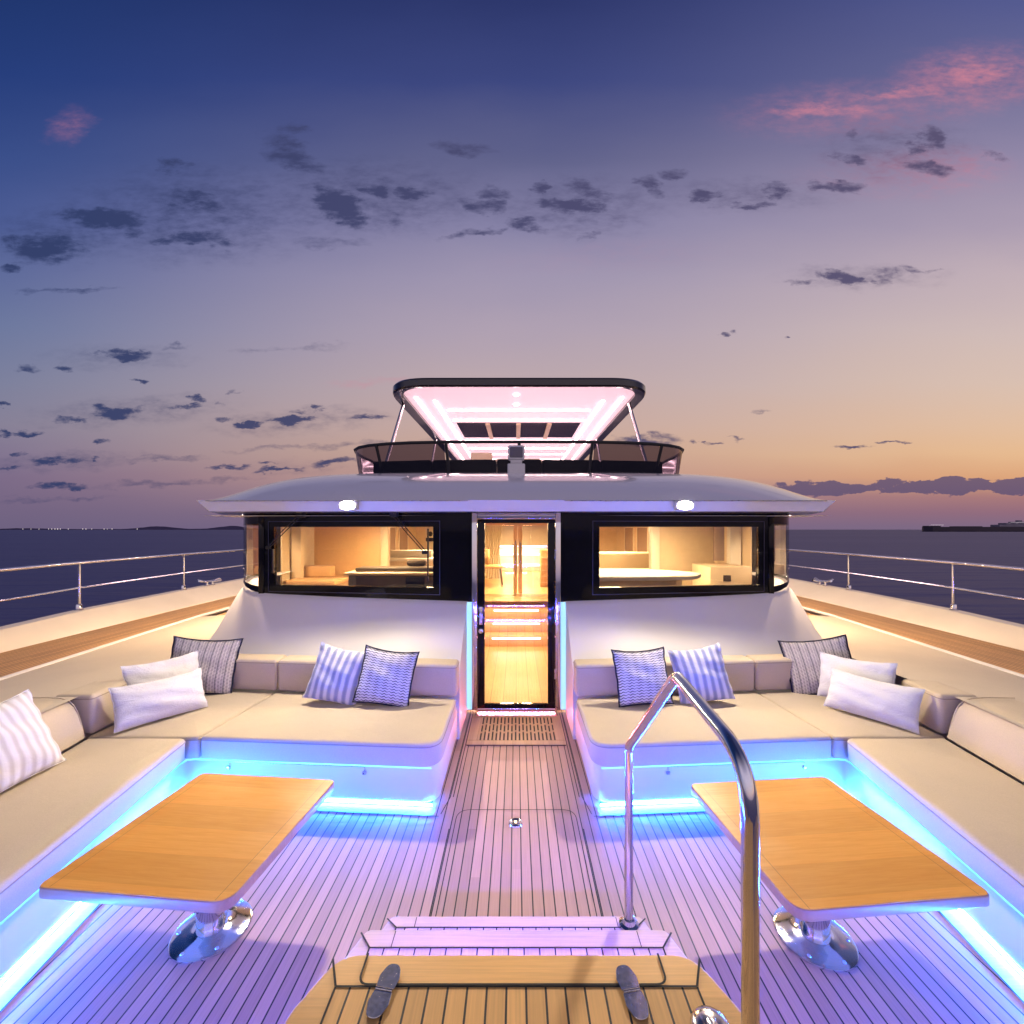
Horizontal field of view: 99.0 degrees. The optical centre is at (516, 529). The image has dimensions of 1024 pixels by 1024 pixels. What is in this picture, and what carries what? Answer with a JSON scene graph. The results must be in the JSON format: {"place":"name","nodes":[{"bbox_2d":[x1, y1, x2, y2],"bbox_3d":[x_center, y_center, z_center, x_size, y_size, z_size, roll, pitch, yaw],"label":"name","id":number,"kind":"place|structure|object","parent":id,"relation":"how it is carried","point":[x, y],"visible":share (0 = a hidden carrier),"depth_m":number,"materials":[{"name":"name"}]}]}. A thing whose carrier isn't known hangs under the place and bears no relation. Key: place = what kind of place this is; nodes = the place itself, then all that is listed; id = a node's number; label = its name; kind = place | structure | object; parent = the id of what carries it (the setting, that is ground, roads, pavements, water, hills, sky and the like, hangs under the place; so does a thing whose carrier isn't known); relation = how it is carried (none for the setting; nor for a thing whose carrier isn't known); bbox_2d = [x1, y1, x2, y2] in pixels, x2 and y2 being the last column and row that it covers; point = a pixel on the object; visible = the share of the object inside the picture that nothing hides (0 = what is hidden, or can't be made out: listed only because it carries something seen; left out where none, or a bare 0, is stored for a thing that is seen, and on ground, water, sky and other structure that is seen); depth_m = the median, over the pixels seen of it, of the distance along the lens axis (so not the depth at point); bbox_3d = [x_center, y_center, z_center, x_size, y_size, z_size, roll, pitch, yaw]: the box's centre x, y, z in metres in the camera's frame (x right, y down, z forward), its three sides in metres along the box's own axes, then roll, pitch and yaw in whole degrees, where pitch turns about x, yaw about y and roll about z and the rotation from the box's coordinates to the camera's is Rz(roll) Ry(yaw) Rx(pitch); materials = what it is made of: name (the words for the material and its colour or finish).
{"place":"outdoors","nodes":[
{"label":"outdoors","id":0,"kind":"place"},
{"bbox_2d":[0,596,235,676],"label":"side deck","id":1,"kind":"structure","parent":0,"point":[17,660],"depth_m":4.89,"materials":[{"name":"brown wood"}]},
{"bbox_2d":[0,606,229,680],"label":"toe rail","id":2,"kind":"object","parent":1,"relation":"on","point":[89,650],"visible":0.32,"depth_m":4.43,"materials":[{"name":"white"}]},
{"bbox_2d":[0,615,224,712],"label":"coaming","id":3,"kind":"object","parent":2,"relation":"on","point":[72,673],"visible":0.69,"depth_m":3.80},
{"bbox_2d":[0,572,277,753],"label":"bulwark","id":4,"kind":"object","parent":1,"relation":"attached to","point":[40,630],"visible":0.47,"depth_m":5.70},
{"bbox_2d":[0,549,248,610],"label":"guard rail","id":5,"kind":"object","parent":4,"relation":"on","point":[78,606],"visible":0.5,"depth_m":5.69,"materials":[{"name":"silver metal"}]},
{"bbox_2d":[197,577,221,585],"bbox_3d":[-5.609,0.958,8.000,0.309,0.120,0.412,0,0,40],"label":"horn cleat","id":6,"kind":"object","parent":4,"relation":"on","point":[211,581],"visible":1,"depth_m":7.99,"materials":[{"name":"silver metal"}]},
{"bbox_2d":[0,526,242,529],"bbox_3d":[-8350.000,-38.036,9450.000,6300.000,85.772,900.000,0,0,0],"label":"hills","id":7,"kind":"structure","parent":0,"point":[173,528],"depth_m":9106.25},
{"bbox_2d":[485,549,502,585],"bbox_3d":[-0.521,0.829,9.500,0.459,0.798,0.440,0,0,0],"label":"dining chair","id":8,"kind":"object","parent":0,"point":[491,566],"visible":0.6,"depth_m":9.31,"materials":[{"name":"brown wood"}]},
{"bbox_2d":[0,709,1023,1023],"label":"deck","id":9,"kind":"structure","parent":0,"point":[334,881],"depth_m":2.10,"materials":[{"name":"brown wood"}]},
{"bbox_2d":[39,773,333,964],"bbox_3d":[-1.405,1.604,2.020,0.784,0.489,0.790,0,0,5],"label":"cockpit table","id":10,"kind":"object","parent":9,"relation":"on","point":[207,848],"visible":1,"depth_m":1.91,"materials":[{"name":"brown wood"}]},
{"bbox_2d":[0,707,456,984],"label":"sofa base","id":11,"kind":"object","parent":9,"relation":"on","point":[30,922],"visible":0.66,"depth_m":2.92,"materials":[{"name":"white"}]},
{"bbox_2d":[0,738,184,922],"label":"seat cushion","id":12,"kind":"object","parent":11,"relation":"on","point":[54,819],"visible":0.95,"depth_m":2.27,"materials":[{"name":"beige fabric"}]},
{"bbox_2d":[0,689,66,792],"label":"throw pillow","id":13,"kind":"object","parent":12,"relation":"on","point":[29,746],"visible":1,"depth_m":2.44,"materials":[{"name":"white fabric"}]},
{"bbox_2d":[32,697,85,751],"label":"back cushion","id":14,"kind":"object","parent":12,"relation":"on","point":[63,722],"visible":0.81,"depth_m":2.85,"materials":[{"name":"beige fabric"}]},
{"bbox_2d":[88,691,272,757],"bbox_3d":[-2.512,1.480,3.419,0.840,0.167,0.903,0,0,0],"label":"seat cushion","id":15,"kind":"object","parent":11,"relation":"on","point":[192,728],"visible":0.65,"depth_m":3.16,"materials":[{"name":"beige fabric"}]},
{"bbox_2d":[56,679,126,733],"bbox_3d":[-3.036,1.267,3.163,0.274,0.276,0.352,0,0,0],"label":"back cushion","id":16,"kind":"object","parent":15,"relation":"on","point":[92,702],"visible":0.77,"depth_m":3.04,"materials":[{"name":"beige fabric"}]},
{"bbox_2d":[108,668,207,733],"bbox_3d":[-2.634,1.253,3.248,0.187,0.288,0.564,0,0,35],"label":"throw pillow","id":17,"kind":"object","parent":15,"relation":"on","point":[134,705],"visible":1,"depth_m":3.18,"materials":[{"name":"white fabric"}]},
{"bbox_2d":[120,650,204,692],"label":"throw pillow","id":18,"kind":"object","parent":15,"relation":"on","point":[149,672],"visible":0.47,"depth_m":3.44,"materials":[{"name":"white fabric"}]},
{"bbox_2d":[170,635,243,693],"bbox_3d":[-2.683,1.166,3.743,0.566,0.527,0.193,0,0,-15],"label":"throw pillow","id":19,"kind":"object","parent":15,"relation":"on","point":[217,659],"visible":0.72,"depth_m":3.74,"materials":[{"name":"grey fabric"}]},
{"bbox_2d":[233,654,286,690],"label":"back cushion","id":20,"kind":"object","parent":15,"relation":"on","point":[256,671],"visible":0.43,"depth_m":3.82,"materials":[{"name":"beige fabric"}]},
{"bbox_2d":[201,693,455,766],"bbox_3d":[-1.299,1.479,3.316,1.651,0.171,0.833,0,0,5],"label":"seat cushion","id":21,"kind":"object","parent":11,"relation":"on","point":[293,727],"visible":0.93,"depth_m":3.02,"materials":[{"name":"beige fabric"}]},
{"bbox_2d":[302,642,364,704],"bbox_3d":[-1.461,1.181,3.572,0.505,0.484,0.216,0,0,0],"label":"throw pillow","id":22,"kind":"object","parent":21,"relation":"on","point":[336,672],"visible":0.85,"depth_m":3.52,"materials":[{"name":"white fabric"}]},
{"bbox_2d":[278,655,458,696],"bbox_3d":[-1.283,1.266,3.819,1.590,0.279,0.196,0,0,5],"label":"back cushion","id":23,"kind":"object","parent":21,"relation":"on","point":[435,677],"visible":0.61,"depth_m":3.70,"materials":[{"name":"beige fabric"}]},
{"bbox_2d":[352,645,419,706],"bbox_3d":[-1.049,1.188,3.530,0.501,0.477,0.209,0,0,0],"label":"throw pillow","id":24,"kind":"object","parent":21,"relation":"on","point":[386,677],"visible":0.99,"depth_m":3.48,"materials":[{"name":"fabric"}]},
{"bbox_2d":[466,715,565,745],"bbox_3d":[0.000,1.844,4.035,0.860,0.010,0.590,0,0,0],"label":"floor grate","id":25,"kind":"object","parent":9,"relation":"on","point":[515,730],"visible":1,"depth_m":4.00,"materials":[{"name":"brown wood"}]},
{"bbox_2d":[509,818,522,827],"bbox_3d":[-0.004,1.845,2.755,0.090,0.009,0.090,0,0,0],"label":"deck socket","id":26,"kind":"object","parent":9,"relation":"on","point":[515,822],"visible":1,"depth_m":2.75,"materials":[{"name":"silver metal"}]},
{"bbox_2d":[197,473,835,738],"bbox_3d":[0.000,0.573,9.928,7.190,2.555,12.145,0,0,0],"label":"deckhouse","id":27,"kind":"object","parent":9,"relation":"on","point":[443,617],"visible":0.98,"depth_m":4.40,"materials":[{"name":"white"}]},
{"bbox_2d":[243,525,257,578],"bbox_3d":[-3.182,0.272,5.578,0.190,0.666,1.645,0,0,-13],"label":"corner window","id":28,"kind":"structure","parent":27,"relation":"in","point":[250,532],"depth_m":5.26,"materials":[{"name":"clear glass"}]},
{"bbox_2d":[339,501,358,509],"bbox_3d":[-1.545,-0.222,4.038,0.170,0.082,0.104,0,0,0],"label":"floodlight","id":29,"kind":"object","parent":27,"relation":"attached to","point":[348,505],"visible":1,"depth_m":3.99,"materials":[{"name":"white plastic"}]},
{"bbox_2d":[268,521,439,594],"bbox_3d":[-1.734,0.291,4.626,1.922,0.764,0.026,0,0,7],"label":"window","id":30,"kind":"structure","parent":27,"relation":"in","point":[268,521],"depth_m":4.63,"materials":[{"name":"grey metal"}]},
{"bbox_2d":[426,531,432,540],"bbox_3d":[-0.935,0.315,4.790,0.110,0.590,0.040,0,0,0],"label":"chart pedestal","id":31,"kind":"object","parent":27,"relation":"in","point":[430,534],"visible":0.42,"depth_m":4.78,"materials":[{"name":"black"}]},
{"bbox_2d":[445,459,496,472],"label":"sunpad cushion","id":32,"kind":"object","parent":27,"relation":"on","point":[475,466],"visible":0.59,"depth_m":6.22,"materials":[{"name":"black fabric"}]},
{"bbox_2d":[471,453,491,459],"bbox_3d":[-0.800,-1.235,9.870,0.500,1.070,0.540,0,0,0],"label":"pilot chair","id":33,"kind":"object","parent":27,"relation":"on","point":[477,456],"visible":0.14,"depth_m":10.02,"materials":[{"name":"beige fabric"}]},
{"bbox_2d":[507,445,524,472],"bbox_3d":[0.000,-0.828,5.300,0.210,0.360,0.200,0,0,0],"label":"searchlight","id":34,"kind":"object","parent":27,"relation":"on","point":[516,455],"visible":0.88,"depth_m":5.22,"materials":[{"name":"white plastic"}]},
{"bbox_2d":[485,523,547,592],"bbox_3d":[0.030,0.542,8.369,1.720,1.365,0.101,0,0,0],"label":"saloon door","id":35,"kind":"structure","parent":27,"relation":"attached to","point":[517,557],"depth_m":8.38,"materials":[{"name":"brown wood"}]},
{"bbox_2d":[222,516,810,516],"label":"cabin ceiling","id":36,"kind":"structure","parent":27,"relation":"attached to","point":[248,516],"depth_m":4.84,"materials":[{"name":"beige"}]},
{"bbox_2d":[425,527,432,549],"bbox_3d":[-2.200,0.542,11.799,0.560,1.355,0.068,0,0,0],"label":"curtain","id":37,"kind":"object","parent":36,"relation":"hanging from","point":[430,542],"visible":0.09,"depth_m":11.80,"materials":[{"name":"beige fabric"}]},
{"bbox_2d":[485,525,502,578],"bbox_3d":[-0.620,0.542,10.899,0.560,1.355,0.068,0,0,0],"label":"curtain","id":38,"kind":"object","parent":36,"relation":"hanging from","point":[492,537],"visible":0.57,"depth_m":10.90,"materials":[{"name":"beige fabric"}]},
{"bbox_2d":[472,513,560,711],"bbox_3d":[0.000,0.839,4.399,0.896,2.014,0.123,0,0,0],"label":"door","id":39,"kind":"structure","parent":27,"relation":"in","point":[479,520],"depth_m":4.40,"materials":[{"name":"black metal"}]},
{"bbox_2d":[391,378,645,459],"bbox_3d":[0.000,-1.539,11.290,4.620,1.793,8.620,0,0,0],"label":"hardtop","id":40,"kind":"object","parent":27,"relation":"on","point":[440,409],"visible":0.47,"depth_m":8.56,"materials":[{"name":"white"}]},
{"bbox_2d":[497,459,540,472],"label":"sunpad cushion","id":41,"kind":"object","parent":27,"relation":"on","point":[532,465],"visible":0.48,"depth_m":6.20,"materials":[{"name":"black fabric"}]},
{"bbox_2d":[354,440,683,473],"bbox_3d":[0.040,-0.945,7.124,5.219,0.562,2.292,0,0,0],"label":"flybridge screen","id":42,"kind":"object","parent":27,"relation":"on","point":[608,457],"visible":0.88,"depth_m":6.11,"materials":[{"name":"black glass"}]},
{"bbox_2d":[541,459,592,472],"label":"sunpad cushion","id":43,"kind":"object","parent":27,"relation":"on","point":[562,466],"visible":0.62,"depth_m":6.22,"materials":[{"name":"black fabric"}]},
{"bbox_2d":[592,521,764,594],"bbox_3d":[1.734,0.291,4.626,1.922,0.764,0.026,0,0,-7],"label":"window","id":44,"kind":"structure","parent":27,"relation":"in","point":[592,521],"depth_m":4.62,"materials":[{"name":"black metal"}]},
{"bbox_2d":[673,501,693,509],"bbox_3d":[1.545,-0.222,4.038,0.170,0.082,0.104,0,0,0],"label":"floodlight","id":45,"kind":"object","parent":27,"relation":"attached to","point":[683,505],"visible":1,"depth_m":3.99,"materials":[{"name":"white plastic"}]},
{"bbox_2d":[774,525,788,578],"bbox_3d":[3.182,0.272,5.578,0.190,0.666,1.645,0,0,13],"label":"corner window","id":46,"kind":"structure","parent":27,"relation":"in","point":[781,532],"depth_m":5.28,"materials":[{"name":"clear glass"}]},
{"bbox_2d":[346,917,686,957],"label":"deck steps","id":47,"kind":"structure","parent":9,"relation":"on","point":[502,936],"depth_m":1.58,"materials":[{"name":"brown wood"}]},
{"bbox_2d":[619,672,759,1023],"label":"grab rail","id":48,"kind":"object","parent":47,"relation":"attached to","point":[750,885],"visible":0.98,"depth_m":0.89,"materials":[{"name":"silver metal"}]},
{"bbox_2d":[575,707,1023,976],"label":"sofa base","id":49,"kind":"object","parent":9,"relation":"on","point":[999,920],"visible":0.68,"depth_m":2.92,"materials":[{"name":"white"}]},
{"bbox_2d":[576,693,831,766],"bbox_3d":[1.299,1.478,3.316,1.651,0.171,0.833,0,0,-5],"label":"seat cushion","id":50,"kind":"object","parent":49,"relation":"on","point":[758,725],"visible":0.85,"depth_m":3.01,"materials":[{"name":"beige fabric"}]},
{"bbox_2d":[611,646,674,706],"bbox_3d":[1.018,1.189,3.541,0.476,0.429,0.225,0,0,0],"label":"throw pillow","id":51,"kind":"object","parent":50,"relation":"on","point":[641,677],"visible":0.88,"depth_m":3.49,"materials":[{"name":"fabric"}]},
{"bbox_2d":[573,655,753,696],"bbox_3d":[1.283,1.266,3.819,1.590,0.279,0.196,0,0,-5],"label":"back cushion","id":52,"kind":"object","parent":50,"relation":"on","point":[594,677],"visible":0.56,"depth_m":3.70,"materials":[{"name":"beige fabric"}]},
{"bbox_2d":[667,642,734,703],"bbox_3d":[1.506,1.179,3.567,0.486,0.482,0.205,0,0,0],"label":"throw pillow","id":53,"kind":"object","parent":50,"relation":"on","point":[702,671],"visible":0.84,"depth_m":3.52,"materials":[{"name":"white fabric"}]},
{"bbox_2d":[759,692,945,757],"bbox_3d":[2.512,1.481,3.419,0.840,0.166,0.903,0,0,0],"label":"seat cushion","id":54,"kind":"object","parent":49,"relation":"on","point":[840,728],"visible":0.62,"depth_m":3.16,"materials":[{"name":"beige fabric"}]},
{"bbox_2d":[745,654,792,690],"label":"back cushion","id":55,"kind":"object","parent":54,"relation":"on","point":[771,671],"visible":0.48,"depth_m":3.81,"materials":[{"name":"beige fabric"}]},
{"bbox_2d":[777,634,851,694],"bbox_3d":[2.605,1.173,3.757,0.599,0.546,0.209,0,0,20],"label":"throw pillow","id":56,"kind":"object","parent":54,"relation":"on","point":[804,656],"visible":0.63,"depth_m":3.76,"materials":[{"name":"grey fabric"}]},
{"bbox_2d":[817,652,897,696],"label":"throw pillow","id":57,"kind":"object","parent":54,"relation":"on","point":[882,672],"visible":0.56,"depth_m":3.49,"materials":[{"name":"white fabric"}]},
{"bbox_2d":[823,667,925,733],"bbox_3d":[2.634,1.253,3.248,0.179,0.305,0.572,0,0,-37],"label":"throw pillow","id":58,"kind":"object","parent":54,"relation":"on","point":[895,705],"visible":1,"depth_m":3.19,"materials":[{"name":"white fabric"}]},
{"bbox_2d":[902,679,975,733],"bbox_3d":[3.037,1.266,3.163,0.274,0.278,0.352,0,0,0],"label":"back cushion","id":59,"kind":"object","parent":54,"relation":"on","point":[940,702],"visible":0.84,"depth_m":3.04,"materials":[{"name":"beige fabric"}]},
{"bbox_2d":[847,739,1023,914],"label":"seat cushion","id":60,"kind":"object","parent":49,"relation":"on","point":[966,808],"visible":1,"depth_m":2.30,"materials":[{"name":"beige fabric"}]},
{"bbox_2d":[947,697,1023,781],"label":"back cushion","id":61,"kind":"object","parent":60,"relation":"on","point":[995,740],"visible":1,"depth_m":2.70,"materials":[{"name":"beige fabric"}]},
{"bbox_2d":[691,777,988,972],"bbox_3d":[1.352,1.604,1.985,0.784,0.489,0.790,0,0,-5],"label":"cockpit table","id":62,"kind":"object","parent":9,"relation":"on","point":[830,851],"visible":1,"depth_m":1.86,"materials":[{"name":"brown wood"}]},
{"bbox_3d":[0.000,1.566,0.615,3.560,0.568,0.870,0,0,0],"label":"foredeck riser","id":63,"kind":"object","parent":9,"relation":"on","visible":0},
{"bbox_2d":[284,953,740,1023],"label":"foredeck hatch","id":64,"kind":"object","parent":63,"relation":"attached to","point":[515,989],"visible":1,"depth_m":1.21,"materials":[{"name":"brown wood"}]},
{"bbox_2d":[690,1005,728,1023],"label":"deck latch","id":65,"kind":"object","parent":64,"relation":"on","point":[703,1014],"visible":1,"depth_m":1.13,"materials":[{"name":"metal"}]},
{"bbox_2d":[0,530,1023,626],"bbox_3d":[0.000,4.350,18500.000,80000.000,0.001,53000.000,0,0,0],"label":"sea","id":66,"kind":"structure","parent":0,"point":[19,548],"depth_m":54.51,"materials":[{"name":"liquid"}]},
{"bbox_2d":[922,520,1023,531],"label":"cargo ship","id":67,"kind":"object","parent":66,"relation":"on","point":[1017,526],"visible":1,"depth_m":887.76,"materials":[{"name":"grey metal"}]},
{"bbox_2d":[0,0,1023,529],"label":"sky","id":68,"kind":"structure","parent":0,"point":[230,230],"materials":[{"name":"blue"}]},
{"bbox_2d":[485,571,547,702],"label":"cabin floor","id":69,"kind":"structure","parent":0,"point":[516,674],"depth_m":5.93,"materials":[{"name":"brown wood"}]},
{"bbox_2d":[283,565,348,584],"bbox_3d":[-2.800,0.878,6.225,0.700,0.696,0.650,0,0,0],"label":"bench","id":70,"kind":"object","parent":69,"relation":"on","point":[319,574],"depth_m":6.30,"materials":[{"name":"beige fabric"}]},
{"bbox_2d":[291,527,389,578],"bbox_3d":[-2.560,0.545,6.450,1.260,1.361,0.500,0,0,0],"label":"wood partition","id":71,"kind":"object","parent":69,"relation":"on","point":[343,550],"visible":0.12,"depth_m":6.60,"materials":[{"name":"beige wood"}]},
{"bbox_2d":[344,560,432,586],"bbox_3d":[-1.510,0.808,5.555,1.180,0.836,0.490,0,0,0],"label":"helm console","id":72,"kind":"object","parent":69,"relation":"on","point":[413,573],"visible":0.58,"depth_m":5.35,"materials":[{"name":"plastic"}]},
{"bbox_2d":[390,550,432,565],"bbox_3d":[-2.100,0.808,8.155,1.700,0.836,0.590,0,0,0],"label":"saloon counter","id":73,"kind":"object","parent":69,"relation":"on","point":[400,557],"visible":0.25,"depth_m":8.20,"materials":[{"name":"beige wood"}]},
{"bbox_2d":[280,525,751,583],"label":"cabin wall","id":74,"kind":"structure","parent":69,"relation":"on","point":[611,539],"depth_m":13.29,"materials":[{"name":"beige wood"}]},
{"bbox_2d":[390,527,395,549],"bbox_3d":[-3.199,0.290,11.100,0.028,0.780,1.000,0,0,0],"label":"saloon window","id":75,"kind":"structure","parent":74,"relation":"attached to","point":[392,538],"depth_m":11.32,"materials":[{"name":"brown"}]},
{"bbox_2d":[398,527,407,549],"bbox_3d":[-3.199,0.290,12.400,0.028,0.780,1.000,0,0,0],"label":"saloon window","id":76,"kind":"structure","parent":74,"relation":"attached to","point":[402,539],"depth_m":12.28,"materials":[{"name":"brown"}]},
{"bbox_2d":[624,527,633,551],"bbox_3d":[3.199,0.290,12.400,0.028,0.780,1.000,0,0,0],"label":"saloon window","id":77,"kind":"structure","parent":74,"relation":"attached to","point":[628,539],"depth_m":12.38,"materials":[{"name":"brown"}]},
{"bbox_2d":[636,527,648,551],"bbox_3d":[3.199,0.290,11.100,0.028,0.780,1.000,0,0,0],"label":"saloon window","id":78,"kind":"structure","parent":74,"relation":"attached to","point":[642,539],"depth_m":11.07,"materials":[{"name":"brown"}]},
{"bbox_2d":[485,595,547,645],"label":"cabin steps","id":79,"kind":"structure","parent":69,"relation":"attached to","point":[516,623],"depth_m":7.24,"materials":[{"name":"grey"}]},
{"bbox_2d":[499,546,547,570],"bbox_3d":[0.125,0.845,13.080,1.650,0.750,0.440,0,0,0],"label":"aft bar","id":80,"kind":"object","parent":69,"relation":"on","point":[530,558],"visible":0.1,"depth_m":12.90,"materials":[{"name":"beige"}]},
{"bbox_2d":[599,552,648,568],"bbox_3d":[2.200,0.848,8.750,1.800,0.756,1.100,0,0,0],"label":"saloon sofa","id":81,"kind":"object","parent":69,"relation":"on","point":[623,560],"visible":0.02,"depth_m":9.10,"materials":[{"name":"beige fabric"}]},
{"bbox_2d":[599,569,700,586],"bbox_3d":[1.575,0.883,5.451,1.451,0.686,0.998,0,0,0],"label":"table","id":82,"kind":"object","parent":69,"relation":"on","point":[626,577],"visible":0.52,"depth_m":5.15,"materials":[{"name":"beige"}]},
{"bbox_2d":[649,527,740,585],"bbox_3d":[2.656,0.546,6.573,1.257,1.361,0.436,0,0,20],"label":"beige partition","id":83,"kind":"object","parent":69,"relation":"on","point":[678,548],"visible":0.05,"depth_m":6.60,"materials":[{"name":"beige wood"}]},
{"bbox_2d":[692,527,751,584],"bbox_3d":[2.825,0.578,6.051,0.550,1.296,0.618,0,0,0],"label":"side cabinet","id":84,"kind":"object","parent":69,"relation":"on","point":[721,574],"visible":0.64,"depth_m":5.81,"materials":[{"name":"wood"}]},
{"bbox_2d":[540,549,547,586],"bbox_3d":[0.810,0.825,9.485,0.580,0.790,0.430,0,0,0],"label":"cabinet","id":85,"kind":"object","parent":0,"point":[543,567],"visible":0.43,"depth_m":9.30,"materials":[{"name":"brown wood"}]},
{"bbox_2d":[796,596,1023,673],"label":"side deck","id":86,"kind":"structure","parent":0,"point":[1008,658],"depth_m":4.99,"materials":[{"name":"brown wood"}]},
{"bbox_2d":[754,572,1023,784],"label":"bulwark","id":87,"kind":"object","parent":86,"relation":"attached to","point":[987,629],"visible":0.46,"depth_m":5.74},
{"bbox_2d":[812,577,833,585],"bbox_3d":[5.609,0.958,8.000,0.309,0.120,0.412,0,0,40],"label":"horn cleat","id":88,"kind":"object","parent":87,"relation":"on","point":[815,579],"visible":1,"depth_m":7.98,"materials":[{"name":"silver metal"}]},
{"bbox_2d":[784,549,1023,610],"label":"guard rail","id":89,"kind":"object","parent":87,"relation":"on","point":[953,606],"visible":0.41,"depth_m":5.72,"materials":[{"name":"silver metal"}]},
{"bbox_2d":[802,606,1023,677],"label":"toe rail","id":90,"kind":"object","parent":86,"relation":"on","point":[936,648],"visible":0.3,"depth_m":4.49,"materials":[{"name":"white"}]},
{"bbox_2d":[808,615,1023,727],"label":"coaming","id":91,"kind":"object","parent":90,"relation":"on","point":[914,661],"visible":0.73,"depth_m":3.80,"materials":[{"name":"beige"}]}
]}

